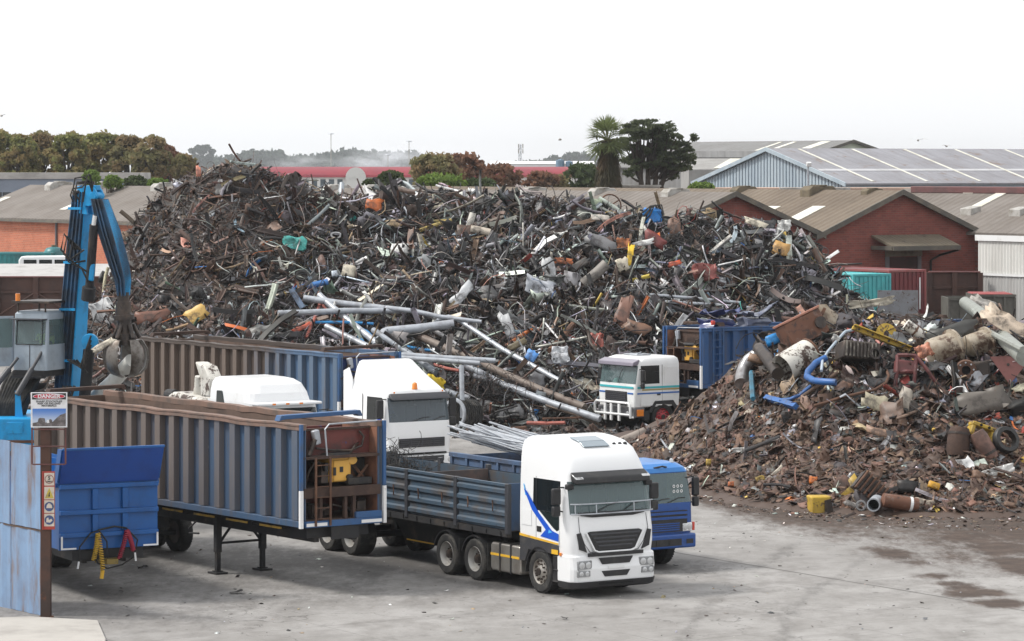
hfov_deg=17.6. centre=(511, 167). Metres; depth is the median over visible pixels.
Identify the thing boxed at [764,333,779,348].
blue canister
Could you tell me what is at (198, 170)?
upright plate
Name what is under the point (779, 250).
steel angle
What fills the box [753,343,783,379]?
dark pipe
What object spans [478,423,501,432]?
steel rod
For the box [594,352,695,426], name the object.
tractor truck
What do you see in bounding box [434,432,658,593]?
tractor truck
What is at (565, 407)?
lamp pole
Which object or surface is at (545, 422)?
red bar
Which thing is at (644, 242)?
white fin
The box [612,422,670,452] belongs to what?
debris
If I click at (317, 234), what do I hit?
sheet metal
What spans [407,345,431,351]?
blue rod
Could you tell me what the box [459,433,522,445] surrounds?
steel rod
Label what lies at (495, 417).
crushed casing
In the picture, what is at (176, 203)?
steel strip
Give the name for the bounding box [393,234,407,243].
sheet metal
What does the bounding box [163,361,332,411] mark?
bonneted truck
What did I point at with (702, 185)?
green bush
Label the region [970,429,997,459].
rusty cylinder
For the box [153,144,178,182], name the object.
autumn tree
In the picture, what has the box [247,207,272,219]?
steel channel
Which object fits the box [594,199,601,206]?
pale green box
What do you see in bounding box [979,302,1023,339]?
insulation strip
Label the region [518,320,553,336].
sheet metal
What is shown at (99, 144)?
autumn tree
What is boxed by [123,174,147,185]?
green bush
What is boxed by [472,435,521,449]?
steel rod
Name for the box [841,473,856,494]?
yellow tray
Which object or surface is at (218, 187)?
sheet metal
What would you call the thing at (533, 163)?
white factory
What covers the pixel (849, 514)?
loose plank
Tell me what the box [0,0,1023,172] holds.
sky
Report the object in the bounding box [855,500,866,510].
grey ring
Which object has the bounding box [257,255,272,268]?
steel channel
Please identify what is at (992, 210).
sheet roofed warehouse
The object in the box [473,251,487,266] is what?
crushed casing
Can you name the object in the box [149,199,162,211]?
crumpled sheet
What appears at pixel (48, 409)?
danger sign
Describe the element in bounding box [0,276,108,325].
wall
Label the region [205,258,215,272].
sheet metal
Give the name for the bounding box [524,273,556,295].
silver foil
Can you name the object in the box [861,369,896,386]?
sheet metal
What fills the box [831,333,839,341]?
white rag
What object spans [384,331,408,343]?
pale tank shell
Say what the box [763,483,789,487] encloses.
steel channel
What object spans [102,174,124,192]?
green bush
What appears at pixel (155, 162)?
autumn tree
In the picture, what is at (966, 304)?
rolled gutter
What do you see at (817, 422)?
sheet metal
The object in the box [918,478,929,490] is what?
sheet metal
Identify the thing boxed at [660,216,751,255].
wire tangle
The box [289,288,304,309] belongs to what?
blue grey beam
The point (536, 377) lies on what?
slate sheet
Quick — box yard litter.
[53,423,984,636]
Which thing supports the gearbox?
on the brown scrap mound
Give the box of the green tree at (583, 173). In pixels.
[562,161,596,187]
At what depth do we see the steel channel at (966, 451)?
103.77 m
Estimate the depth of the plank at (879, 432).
105.34 m
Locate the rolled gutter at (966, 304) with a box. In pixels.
[959,297,1023,365]
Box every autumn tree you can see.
[0,128,23,172]
[0,133,43,172]
[23,129,56,172]
[41,130,91,172]
[82,129,123,172]
[106,133,144,172]
[128,134,172,177]
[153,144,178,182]
[165,152,197,182]
[408,150,465,185]
[445,151,487,179]
[481,161,523,186]
[520,170,560,186]
[554,173,569,186]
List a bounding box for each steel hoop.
[330,232,340,238]
[602,194,621,208]
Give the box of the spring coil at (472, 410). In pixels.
[447,398,482,427]
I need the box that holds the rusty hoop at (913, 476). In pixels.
[906,468,923,477]
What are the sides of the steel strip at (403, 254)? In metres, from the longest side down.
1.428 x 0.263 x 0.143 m
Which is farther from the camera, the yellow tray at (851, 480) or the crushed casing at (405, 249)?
the crushed casing at (405, 249)
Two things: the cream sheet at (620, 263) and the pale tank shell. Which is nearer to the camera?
the pale tank shell
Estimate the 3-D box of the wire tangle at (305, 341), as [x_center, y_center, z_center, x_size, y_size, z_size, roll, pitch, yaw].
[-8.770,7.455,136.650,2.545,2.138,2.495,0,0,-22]
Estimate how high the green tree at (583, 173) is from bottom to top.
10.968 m
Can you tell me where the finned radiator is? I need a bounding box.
[850,470,896,498]
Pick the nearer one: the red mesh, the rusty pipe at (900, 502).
the rusty pipe at (900, 502)
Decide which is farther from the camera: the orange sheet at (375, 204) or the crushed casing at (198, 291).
the orange sheet at (375, 204)
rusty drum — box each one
[924,329,964,363]
[962,327,995,356]
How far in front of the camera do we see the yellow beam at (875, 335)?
110.60 m
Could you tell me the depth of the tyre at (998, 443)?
104.23 m
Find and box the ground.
[0,181,1023,640]
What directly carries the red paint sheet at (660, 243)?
on the scrap heap
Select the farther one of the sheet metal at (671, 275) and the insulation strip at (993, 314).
the sheet metal at (671, 275)
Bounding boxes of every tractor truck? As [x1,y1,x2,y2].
[343,358,455,462]
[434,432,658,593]
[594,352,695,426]
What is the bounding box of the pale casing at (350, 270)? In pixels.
[341,264,355,279]
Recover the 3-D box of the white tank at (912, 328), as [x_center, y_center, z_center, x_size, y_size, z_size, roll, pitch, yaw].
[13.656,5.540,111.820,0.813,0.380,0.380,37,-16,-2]
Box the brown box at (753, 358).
[747,352,762,365]
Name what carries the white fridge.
on the scrap heap
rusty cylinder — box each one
[946,426,970,455]
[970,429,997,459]
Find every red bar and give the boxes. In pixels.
[304,304,324,338]
[433,363,458,371]
[526,421,565,424]
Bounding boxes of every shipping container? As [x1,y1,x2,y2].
[0,252,54,263]
[830,266,925,313]
[834,271,890,310]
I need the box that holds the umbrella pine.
[188,144,215,173]
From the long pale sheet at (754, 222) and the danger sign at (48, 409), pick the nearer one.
the danger sign at (48, 409)
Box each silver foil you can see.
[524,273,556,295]
[541,257,555,281]
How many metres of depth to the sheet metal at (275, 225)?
146.01 m
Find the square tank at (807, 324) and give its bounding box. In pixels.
[773,305,829,346]
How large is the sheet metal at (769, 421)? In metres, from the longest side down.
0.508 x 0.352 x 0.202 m
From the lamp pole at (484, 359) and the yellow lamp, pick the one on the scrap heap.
the lamp pole at (484, 359)
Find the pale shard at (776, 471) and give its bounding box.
[766,465,781,478]
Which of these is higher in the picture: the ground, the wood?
the wood
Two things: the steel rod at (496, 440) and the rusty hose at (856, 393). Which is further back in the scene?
the rusty hose at (856, 393)
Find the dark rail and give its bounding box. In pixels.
[744,435,779,451]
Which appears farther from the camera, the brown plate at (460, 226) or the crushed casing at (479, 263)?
the brown plate at (460, 226)
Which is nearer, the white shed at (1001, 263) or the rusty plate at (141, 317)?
the rusty plate at (141, 317)
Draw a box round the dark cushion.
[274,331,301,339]
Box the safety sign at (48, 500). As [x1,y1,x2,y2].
[42,471,54,529]
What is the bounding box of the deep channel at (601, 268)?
[580,260,609,286]
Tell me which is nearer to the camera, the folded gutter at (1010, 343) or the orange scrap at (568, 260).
the folded gutter at (1010, 343)
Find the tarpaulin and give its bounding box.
[280,236,306,251]
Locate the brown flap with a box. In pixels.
[621,318,651,335]
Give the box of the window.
[320,179,325,185]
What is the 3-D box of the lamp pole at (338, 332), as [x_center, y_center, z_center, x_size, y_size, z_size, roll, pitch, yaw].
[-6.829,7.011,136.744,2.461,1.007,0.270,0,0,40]
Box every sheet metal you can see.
[88,297,113,323]
[163,238,178,249]
[169,304,185,318]
[179,282,192,294]
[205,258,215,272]
[209,193,217,202]
[214,181,229,198]
[244,203,251,214]
[250,196,263,202]
[265,221,281,230]
[292,207,306,219]
[309,228,323,237]
[354,237,373,241]
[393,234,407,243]
[432,202,443,208]
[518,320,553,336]
[570,377,599,390]
[593,285,603,297]
[667,268,673,284]
[704,218,712,230]
[754,237,762,247]
[766,418,774,424]
[774,343,788,355]
[811,416,821,443]
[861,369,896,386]
[877,396,907,427]
[904,435,919,443]
[917,361,949,377]
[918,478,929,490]
[921,450,940,465]
[937,424,949,440]
[947,375,968,385]
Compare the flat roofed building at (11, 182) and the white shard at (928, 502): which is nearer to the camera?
the white shard at (928, 502)
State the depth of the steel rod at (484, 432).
90.72 m
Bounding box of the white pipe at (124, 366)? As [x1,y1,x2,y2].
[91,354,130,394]
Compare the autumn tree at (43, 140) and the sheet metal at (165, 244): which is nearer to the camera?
the sheet metal at (165, 244)
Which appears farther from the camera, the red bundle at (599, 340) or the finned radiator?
the red bundle at (599, 340)
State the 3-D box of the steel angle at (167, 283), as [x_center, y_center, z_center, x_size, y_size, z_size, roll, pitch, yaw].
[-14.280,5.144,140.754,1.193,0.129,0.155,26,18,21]
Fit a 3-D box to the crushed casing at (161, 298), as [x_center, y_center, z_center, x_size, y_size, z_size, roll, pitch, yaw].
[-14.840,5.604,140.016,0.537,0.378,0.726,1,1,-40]
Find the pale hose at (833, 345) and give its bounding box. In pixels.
[820,329,852,371]
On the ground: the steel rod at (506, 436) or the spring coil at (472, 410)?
the spring coil at (472, 410)
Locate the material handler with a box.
[0,174,149,450]
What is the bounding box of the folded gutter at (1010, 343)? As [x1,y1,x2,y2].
[970,307,1023,352]
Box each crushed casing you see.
[98,271,108,283]
[154,295,170,303]
[190,286,206,303]
[370,285,388,290]
[390,243,408,255]
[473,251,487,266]
[479,398,495,412]
[492,412,501,422]
[507,403,523,418]
[535,202,541,211]
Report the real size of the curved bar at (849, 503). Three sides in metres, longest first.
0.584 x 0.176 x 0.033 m
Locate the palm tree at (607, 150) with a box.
[584,115,632,187]
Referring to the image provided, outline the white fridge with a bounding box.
[591,214,608,221]
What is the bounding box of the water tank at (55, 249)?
[44,245,62,254]
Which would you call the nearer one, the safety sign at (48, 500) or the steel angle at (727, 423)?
the safety sign at (48, 500)
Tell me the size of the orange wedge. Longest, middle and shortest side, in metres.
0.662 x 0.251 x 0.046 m
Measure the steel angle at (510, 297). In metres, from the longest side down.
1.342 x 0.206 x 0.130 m
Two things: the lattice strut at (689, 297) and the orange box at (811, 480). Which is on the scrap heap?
the lattice strut at (689, 297)
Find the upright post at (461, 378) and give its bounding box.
[459,365,464,417]
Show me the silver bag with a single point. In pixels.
(560, 355)
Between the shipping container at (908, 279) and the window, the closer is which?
the shipping container at (908, 279)
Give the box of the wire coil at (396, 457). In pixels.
[377,417,441,471]
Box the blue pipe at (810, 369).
[804,355,836,385]
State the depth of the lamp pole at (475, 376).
132.80 m
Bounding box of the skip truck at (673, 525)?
[449,452,698,563]
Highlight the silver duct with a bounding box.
[449,279,472,309]
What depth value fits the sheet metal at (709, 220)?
149.19 m
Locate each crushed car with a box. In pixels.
[697,307,740,327]
[733,301,777,326]
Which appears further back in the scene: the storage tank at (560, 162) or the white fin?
the storage tank at (560, 162)
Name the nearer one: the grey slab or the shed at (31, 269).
the grey slab
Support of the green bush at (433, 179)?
on the ground
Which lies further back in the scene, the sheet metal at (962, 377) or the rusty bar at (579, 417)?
the rusty bar at (579, 417)
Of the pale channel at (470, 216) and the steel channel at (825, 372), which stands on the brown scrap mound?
the steel channel at (825, 372)
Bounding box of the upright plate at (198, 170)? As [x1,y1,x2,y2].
[196,165,200,176]
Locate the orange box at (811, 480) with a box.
[809,476,817,484]
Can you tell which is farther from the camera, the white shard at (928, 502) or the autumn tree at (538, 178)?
the autumn tree at (538, 178)
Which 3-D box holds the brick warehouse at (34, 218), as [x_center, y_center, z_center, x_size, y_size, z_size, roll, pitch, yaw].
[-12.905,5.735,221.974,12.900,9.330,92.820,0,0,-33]
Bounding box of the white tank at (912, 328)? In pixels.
[903,320,925,337]
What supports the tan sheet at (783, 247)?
on the scrap heap
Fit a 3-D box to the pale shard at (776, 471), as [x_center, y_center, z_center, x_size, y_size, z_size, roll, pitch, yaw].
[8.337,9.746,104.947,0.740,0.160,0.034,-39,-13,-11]
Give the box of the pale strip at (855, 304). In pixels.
[848,296,894,308]
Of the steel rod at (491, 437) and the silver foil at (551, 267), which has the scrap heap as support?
the silver foil at (551, 267)
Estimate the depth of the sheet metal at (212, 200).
147.76 m
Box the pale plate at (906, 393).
[899,386,912,411]
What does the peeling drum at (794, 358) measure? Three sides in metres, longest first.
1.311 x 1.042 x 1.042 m
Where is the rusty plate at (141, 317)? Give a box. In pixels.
[134,308,170,324]
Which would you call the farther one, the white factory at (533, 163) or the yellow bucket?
the white factory at (533, 163)
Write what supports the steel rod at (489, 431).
on the skip truck at (673, 525)
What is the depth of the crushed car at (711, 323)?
131.89 m
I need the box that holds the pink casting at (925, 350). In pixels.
[913,342,934,358]
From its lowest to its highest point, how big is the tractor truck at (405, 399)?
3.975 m
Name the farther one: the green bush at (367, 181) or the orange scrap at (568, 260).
the green bush at (367, 181)
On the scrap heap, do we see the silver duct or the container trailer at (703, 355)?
the silver duct
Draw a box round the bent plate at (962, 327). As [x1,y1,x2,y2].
[924,319,977,338]
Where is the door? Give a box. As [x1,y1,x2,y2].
[890,257,916,268]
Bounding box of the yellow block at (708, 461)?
[706,459,710,465]
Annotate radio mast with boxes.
[518,144,522,160]
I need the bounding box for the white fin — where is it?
[631,238,654,246]
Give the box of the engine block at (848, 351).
[835,340,880,363]
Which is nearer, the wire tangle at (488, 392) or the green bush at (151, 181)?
the wire tangle at (488, 392)
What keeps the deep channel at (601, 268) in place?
on the scrap heap
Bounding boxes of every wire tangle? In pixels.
[274,322,333,344]
[448,338,531,411]
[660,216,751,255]
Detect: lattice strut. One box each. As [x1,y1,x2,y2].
[650,293,739,303]
[665,300,749,308]
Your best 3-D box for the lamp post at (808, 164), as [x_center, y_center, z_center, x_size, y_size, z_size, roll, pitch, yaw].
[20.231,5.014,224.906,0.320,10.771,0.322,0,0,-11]
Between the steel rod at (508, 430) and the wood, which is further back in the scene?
the wood
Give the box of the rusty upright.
[613,295,633,331]
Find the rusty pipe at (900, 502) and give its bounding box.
[881,493,919,511]
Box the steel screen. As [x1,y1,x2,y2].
[877,290,917,317]
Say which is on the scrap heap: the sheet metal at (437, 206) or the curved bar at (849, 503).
the sheet metal at (437, 206)
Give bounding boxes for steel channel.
[133,222,149,251]
[141,247,159,270]
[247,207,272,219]
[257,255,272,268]
[277,200,295,207]
[362,290,373,303]
[441,304,458,312]
[575,323,585,335]
[722,254,742,265]
[747,251,756,270]
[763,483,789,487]
[815,368,828,374]
[963,450,985,457]
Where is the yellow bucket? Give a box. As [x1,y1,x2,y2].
[806,495,832,512]
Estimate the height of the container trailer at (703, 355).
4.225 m
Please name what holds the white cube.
on the scrap heap
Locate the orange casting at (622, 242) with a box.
[616,237,629,249]
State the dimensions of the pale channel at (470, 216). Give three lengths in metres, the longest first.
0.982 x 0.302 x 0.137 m
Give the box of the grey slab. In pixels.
[951,384,1011,415]
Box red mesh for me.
[692,262,718,280]
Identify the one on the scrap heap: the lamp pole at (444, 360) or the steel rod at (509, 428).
the lamp pole at (444, 360)
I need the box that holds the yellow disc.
[876,323,895,334]
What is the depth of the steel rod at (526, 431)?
90.93 m
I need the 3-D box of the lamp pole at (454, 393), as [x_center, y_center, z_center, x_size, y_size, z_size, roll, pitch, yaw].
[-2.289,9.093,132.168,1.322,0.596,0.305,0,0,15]
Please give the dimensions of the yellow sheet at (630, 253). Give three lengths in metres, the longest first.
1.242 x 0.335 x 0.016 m
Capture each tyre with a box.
[295,270,309,280]
[992,426,1018,452]
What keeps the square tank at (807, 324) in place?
on the brown scrap mound
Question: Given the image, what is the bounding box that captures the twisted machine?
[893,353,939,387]
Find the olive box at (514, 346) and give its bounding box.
[508,337,526,351]
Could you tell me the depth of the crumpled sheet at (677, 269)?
145.57 m
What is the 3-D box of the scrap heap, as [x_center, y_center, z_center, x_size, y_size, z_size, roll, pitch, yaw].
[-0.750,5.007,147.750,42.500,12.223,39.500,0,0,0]
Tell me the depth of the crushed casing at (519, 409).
131.53 m
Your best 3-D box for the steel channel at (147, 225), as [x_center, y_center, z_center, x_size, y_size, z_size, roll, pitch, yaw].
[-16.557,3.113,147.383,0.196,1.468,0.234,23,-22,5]
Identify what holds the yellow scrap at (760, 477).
on the brown scrap mound
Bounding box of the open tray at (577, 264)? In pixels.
[569,257,587,271]
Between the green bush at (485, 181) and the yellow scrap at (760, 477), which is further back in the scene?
the green bush at (485, 181)
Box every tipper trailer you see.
[10,445,164,578]
[319,451,520,554]
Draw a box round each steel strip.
[167,239,191,250]
[172,194,181,212]
[400,247,412,265]
[773,268,784,284]
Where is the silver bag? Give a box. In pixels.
[551,345,569,363]
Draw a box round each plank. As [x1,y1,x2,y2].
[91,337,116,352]
[842,511,855,517]
[866,424,899,437]
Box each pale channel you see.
[466,212,475,224]
[470,225,490,234]
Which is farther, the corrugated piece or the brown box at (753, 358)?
the corrugated piece
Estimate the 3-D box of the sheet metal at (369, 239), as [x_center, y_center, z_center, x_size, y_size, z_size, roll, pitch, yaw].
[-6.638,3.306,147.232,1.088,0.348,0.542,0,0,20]
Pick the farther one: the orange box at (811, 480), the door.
the door
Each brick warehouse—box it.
[0,181,826,263]
[426,185,977,272]
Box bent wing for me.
[620,427,645,440]
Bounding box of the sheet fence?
[0,440,39,614]
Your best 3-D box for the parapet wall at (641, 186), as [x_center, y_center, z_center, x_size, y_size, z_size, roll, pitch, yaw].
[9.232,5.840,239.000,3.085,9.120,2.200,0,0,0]
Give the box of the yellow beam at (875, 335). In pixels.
[851,324,911,350]
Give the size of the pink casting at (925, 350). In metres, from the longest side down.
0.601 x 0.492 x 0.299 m
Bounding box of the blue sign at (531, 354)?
[524,349,538,361]
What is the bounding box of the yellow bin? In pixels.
[427,374,445,388]
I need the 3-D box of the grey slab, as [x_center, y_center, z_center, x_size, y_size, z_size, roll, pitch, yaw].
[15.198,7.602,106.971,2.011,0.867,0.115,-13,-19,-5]
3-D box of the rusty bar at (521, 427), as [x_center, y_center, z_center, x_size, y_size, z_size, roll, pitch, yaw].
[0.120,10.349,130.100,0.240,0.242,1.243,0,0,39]
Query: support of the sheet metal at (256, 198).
on the scrap heap
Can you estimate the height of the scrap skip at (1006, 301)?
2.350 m
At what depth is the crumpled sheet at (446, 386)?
132.29 m
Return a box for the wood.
[169,146,598,180]
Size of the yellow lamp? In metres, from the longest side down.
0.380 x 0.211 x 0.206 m
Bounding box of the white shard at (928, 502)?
[915,497,934,505]
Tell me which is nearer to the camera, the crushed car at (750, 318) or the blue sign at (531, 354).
the crushed car at (750, 318)
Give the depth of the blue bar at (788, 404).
109.00 m
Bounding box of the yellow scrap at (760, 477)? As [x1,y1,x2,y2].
[755,475,764,479]
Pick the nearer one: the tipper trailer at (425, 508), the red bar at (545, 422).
the tipper trailer at (425, 508)
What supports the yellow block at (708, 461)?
on the brown scrap mound
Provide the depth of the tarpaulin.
143.82 m
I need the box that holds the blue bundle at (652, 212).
[639,204,663,224]
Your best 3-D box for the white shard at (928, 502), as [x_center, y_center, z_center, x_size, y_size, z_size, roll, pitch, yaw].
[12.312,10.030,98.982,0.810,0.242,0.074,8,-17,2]
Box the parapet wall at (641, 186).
[622,185,660,187]
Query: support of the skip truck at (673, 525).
on the ground
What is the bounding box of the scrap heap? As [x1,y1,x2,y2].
[27,143,891,428]
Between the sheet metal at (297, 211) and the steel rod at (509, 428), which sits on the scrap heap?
the sheet metal at (297, 211)
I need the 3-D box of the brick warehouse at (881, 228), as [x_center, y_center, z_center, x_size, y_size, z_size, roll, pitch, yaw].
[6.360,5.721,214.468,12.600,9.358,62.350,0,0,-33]
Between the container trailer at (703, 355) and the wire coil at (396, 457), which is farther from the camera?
the container trailer at (703, 355)
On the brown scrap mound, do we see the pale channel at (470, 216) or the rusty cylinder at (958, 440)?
the rusty cylinder at (958, 440)
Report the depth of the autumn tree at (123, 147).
298.34 m
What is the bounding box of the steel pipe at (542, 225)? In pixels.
[529,222,544,237]
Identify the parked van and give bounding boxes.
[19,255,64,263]
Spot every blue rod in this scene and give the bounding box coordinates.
[315,321,373,324]
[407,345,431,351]
[779,385,811,400]
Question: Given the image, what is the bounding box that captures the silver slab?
[497,311,515,337]
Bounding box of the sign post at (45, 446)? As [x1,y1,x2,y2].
[31,427,65,617]
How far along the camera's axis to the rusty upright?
139.08 m
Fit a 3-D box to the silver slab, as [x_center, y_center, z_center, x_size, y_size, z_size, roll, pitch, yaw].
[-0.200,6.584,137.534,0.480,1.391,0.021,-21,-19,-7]
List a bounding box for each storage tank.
[556,159,564,166]
[565,161,572,166]
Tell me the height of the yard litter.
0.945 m
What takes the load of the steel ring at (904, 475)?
on the brown scrap mound
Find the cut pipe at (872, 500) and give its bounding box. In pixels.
[867,494,881,511]
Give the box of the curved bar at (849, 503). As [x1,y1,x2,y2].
[843,499,861,507]
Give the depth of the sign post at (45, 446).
76.07 m
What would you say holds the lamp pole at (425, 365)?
on the scrap heap
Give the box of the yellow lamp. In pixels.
[927,480,939,490]
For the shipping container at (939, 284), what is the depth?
171.00 m
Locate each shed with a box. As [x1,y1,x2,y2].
[0,264,110,275]
[619,140,878,187]
[690,147,1023,186]
[975,235,1023,320]
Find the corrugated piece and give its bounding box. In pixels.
[584,231,616,251]
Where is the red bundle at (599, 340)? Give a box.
[590,332,603,348]
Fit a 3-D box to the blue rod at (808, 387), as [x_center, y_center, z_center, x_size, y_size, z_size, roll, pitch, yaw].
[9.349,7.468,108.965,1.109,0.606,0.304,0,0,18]
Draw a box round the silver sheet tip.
[970,294,996,308]
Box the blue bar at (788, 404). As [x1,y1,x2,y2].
[763,394,798,409]
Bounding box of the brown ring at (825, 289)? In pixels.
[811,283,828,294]
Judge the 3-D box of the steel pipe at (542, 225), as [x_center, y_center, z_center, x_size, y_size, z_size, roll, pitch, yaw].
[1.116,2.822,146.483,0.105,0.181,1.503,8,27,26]
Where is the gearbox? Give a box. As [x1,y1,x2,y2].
[957,359,989,377]
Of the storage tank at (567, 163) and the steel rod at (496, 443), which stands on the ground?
the storage tank at (567, 163)
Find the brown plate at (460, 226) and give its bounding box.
[457,224,474,237]
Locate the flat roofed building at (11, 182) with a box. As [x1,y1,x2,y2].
[0,173,150,196]
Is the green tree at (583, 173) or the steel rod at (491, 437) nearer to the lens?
the steel rod at (491, 437)
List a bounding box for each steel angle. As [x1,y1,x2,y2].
[165,281,181,291]
[186,203,194,222]
[212,262,243,271]
[223,299,226,326]
[503,296,523,298]
[717,415,743,428]
[775,249,780,269]
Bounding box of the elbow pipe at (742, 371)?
[734,350,755,388]
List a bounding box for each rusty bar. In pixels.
[511,426,526,429]
[542,416,581,419]
[547,322,575,353]
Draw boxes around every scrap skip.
[941,296,972,319]
[966,292,1015,317]
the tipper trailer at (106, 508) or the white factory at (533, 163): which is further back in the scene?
the white factory at (533, 163)
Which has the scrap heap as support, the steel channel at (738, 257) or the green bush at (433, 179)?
the steel channel at (738, 257)
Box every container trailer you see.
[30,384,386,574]
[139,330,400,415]
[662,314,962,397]
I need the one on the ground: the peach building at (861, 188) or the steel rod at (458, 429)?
the peach building at (861, 188)
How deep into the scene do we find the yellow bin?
131.91 m
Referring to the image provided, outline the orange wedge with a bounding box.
[668,260,681,267]
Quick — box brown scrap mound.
[612,291,1023,531]
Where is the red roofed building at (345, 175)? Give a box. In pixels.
[260,167,577,187]
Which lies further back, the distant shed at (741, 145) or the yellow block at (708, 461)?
the distant shed at (741, 145)
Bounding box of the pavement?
[0,616,105,640]
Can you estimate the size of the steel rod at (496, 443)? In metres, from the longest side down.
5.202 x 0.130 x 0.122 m
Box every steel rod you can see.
[447,433,518,452]
[450,432,521,451]
[453,427,522,446]
[459,423,525,439]
[459,424,522,444]
[459,431,523,443]
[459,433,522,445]
[462,433,521,450]
[471,442,521,454]
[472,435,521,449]
[474,424,513,442]
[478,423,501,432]
[480,429,524,440]
[489,421,533,435]
[497,426,527,437]
[497,429,526,438]
[513,428,539,434]
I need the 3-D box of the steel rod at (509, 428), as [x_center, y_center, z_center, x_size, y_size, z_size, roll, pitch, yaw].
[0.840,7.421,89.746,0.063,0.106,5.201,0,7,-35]
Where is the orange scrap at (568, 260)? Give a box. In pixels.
[554,257,572,264]
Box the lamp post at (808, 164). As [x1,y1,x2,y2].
[806,162,811,185]
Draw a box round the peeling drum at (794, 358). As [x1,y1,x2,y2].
[772,338,820,380]
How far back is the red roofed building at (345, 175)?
330.00 m
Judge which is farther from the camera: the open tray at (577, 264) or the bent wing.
the open tray at (577, 264)
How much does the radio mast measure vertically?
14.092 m
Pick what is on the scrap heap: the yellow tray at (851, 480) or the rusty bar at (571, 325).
the rusty bar at (571, 325)
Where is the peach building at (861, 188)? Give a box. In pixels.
[715,187,910,189]
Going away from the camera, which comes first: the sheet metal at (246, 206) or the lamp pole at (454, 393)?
the lamp pole at (454, 393)
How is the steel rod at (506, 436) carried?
on the skip truck at (673, 525)
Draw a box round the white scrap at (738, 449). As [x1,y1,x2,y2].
[731,447,743,452]
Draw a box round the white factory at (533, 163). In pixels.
[490,161,594,166]
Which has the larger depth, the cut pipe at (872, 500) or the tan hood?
the tan hood
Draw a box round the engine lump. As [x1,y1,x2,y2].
[896,479,918,493]
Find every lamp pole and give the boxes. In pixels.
[277,308,399,315]
[303,295,481,323]
[317,292,374,343]
[324,323,367,344]
[371,327,438,374]
[372,319,453,348]
[401,352,495,362]
[401,355,479,365]
[434,315,564,384]
[445,388,470,398]
[464,365,601,421]
[473,373,525,389]
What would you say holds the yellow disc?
on the brown scrap mound
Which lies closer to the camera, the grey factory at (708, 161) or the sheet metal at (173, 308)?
the sheet metal at (173, 308)
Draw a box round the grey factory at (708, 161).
[681,150,757,187]
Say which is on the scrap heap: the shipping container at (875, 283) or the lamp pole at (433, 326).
the lamp pole at (433, 326)
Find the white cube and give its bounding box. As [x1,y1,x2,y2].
[331,270,337,277]
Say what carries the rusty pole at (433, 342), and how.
on the scrap heap
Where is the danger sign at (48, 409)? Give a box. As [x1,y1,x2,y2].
[31,392,66,427]
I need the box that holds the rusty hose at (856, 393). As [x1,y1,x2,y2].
[814,370,889,406]
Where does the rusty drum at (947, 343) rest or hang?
on the brown scrap mound
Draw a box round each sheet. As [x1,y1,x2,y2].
[107,314,116,327]
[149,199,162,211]
[249,324,272,336]
[365,198,383,210]
[443,384,456,399]
[477,285,497,299]
[529,371,545,386]
[615,256,629,271]
[627,241,634,265]
[645,229,666,250]
[669,263,684,276]
[744,216,768,229]
[771,240,790,255]
[777,219,791,230]
[819,304,837,328]
[831,474,849,489]
[990,356,1023,384]
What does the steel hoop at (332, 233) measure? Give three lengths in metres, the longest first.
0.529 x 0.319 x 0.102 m
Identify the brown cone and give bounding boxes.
[667,216,683,235]
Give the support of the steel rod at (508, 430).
on the steel rod
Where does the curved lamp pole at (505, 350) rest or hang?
on the scrap heap
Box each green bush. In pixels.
[81,169,100,184]
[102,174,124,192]
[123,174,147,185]
[147,177,167,185]
[361,178,374,184]
[376,169,406,185]
[416,171,468,185]
[465,176,496,186]
[687,181,714,188]
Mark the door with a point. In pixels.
(895, 262)
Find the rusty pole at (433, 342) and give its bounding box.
[412,334,586,409]
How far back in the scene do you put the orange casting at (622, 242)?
146.23 m
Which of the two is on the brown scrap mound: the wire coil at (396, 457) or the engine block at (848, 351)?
the engine block at (848, 351)
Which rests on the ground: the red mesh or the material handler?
the material handler
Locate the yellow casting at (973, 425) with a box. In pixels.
[967,421,995,440]
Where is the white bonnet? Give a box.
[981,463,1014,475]
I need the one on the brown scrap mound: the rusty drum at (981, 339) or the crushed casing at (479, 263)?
the rusty drum at (981, 339)
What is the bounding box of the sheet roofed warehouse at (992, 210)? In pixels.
[904,186,1023,270]
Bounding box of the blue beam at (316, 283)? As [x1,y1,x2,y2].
[292,279,328,289]
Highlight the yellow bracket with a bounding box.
[183,304,209,323]
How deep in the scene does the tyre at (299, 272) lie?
141.02 m
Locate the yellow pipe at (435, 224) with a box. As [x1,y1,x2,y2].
[419,218,451,231]
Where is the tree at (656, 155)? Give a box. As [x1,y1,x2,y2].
[616,118,699,187]
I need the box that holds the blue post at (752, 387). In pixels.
[749,370,755,400]
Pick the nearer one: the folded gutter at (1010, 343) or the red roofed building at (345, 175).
the folded gutter at (1010, 343)
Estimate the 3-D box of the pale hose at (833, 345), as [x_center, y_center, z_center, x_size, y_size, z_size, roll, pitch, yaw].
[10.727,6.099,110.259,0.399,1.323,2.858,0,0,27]
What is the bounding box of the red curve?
[292,321,312,330]
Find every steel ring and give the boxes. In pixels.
[896,473,910,479]
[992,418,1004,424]
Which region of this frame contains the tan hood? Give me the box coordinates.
[386,219,402,226]

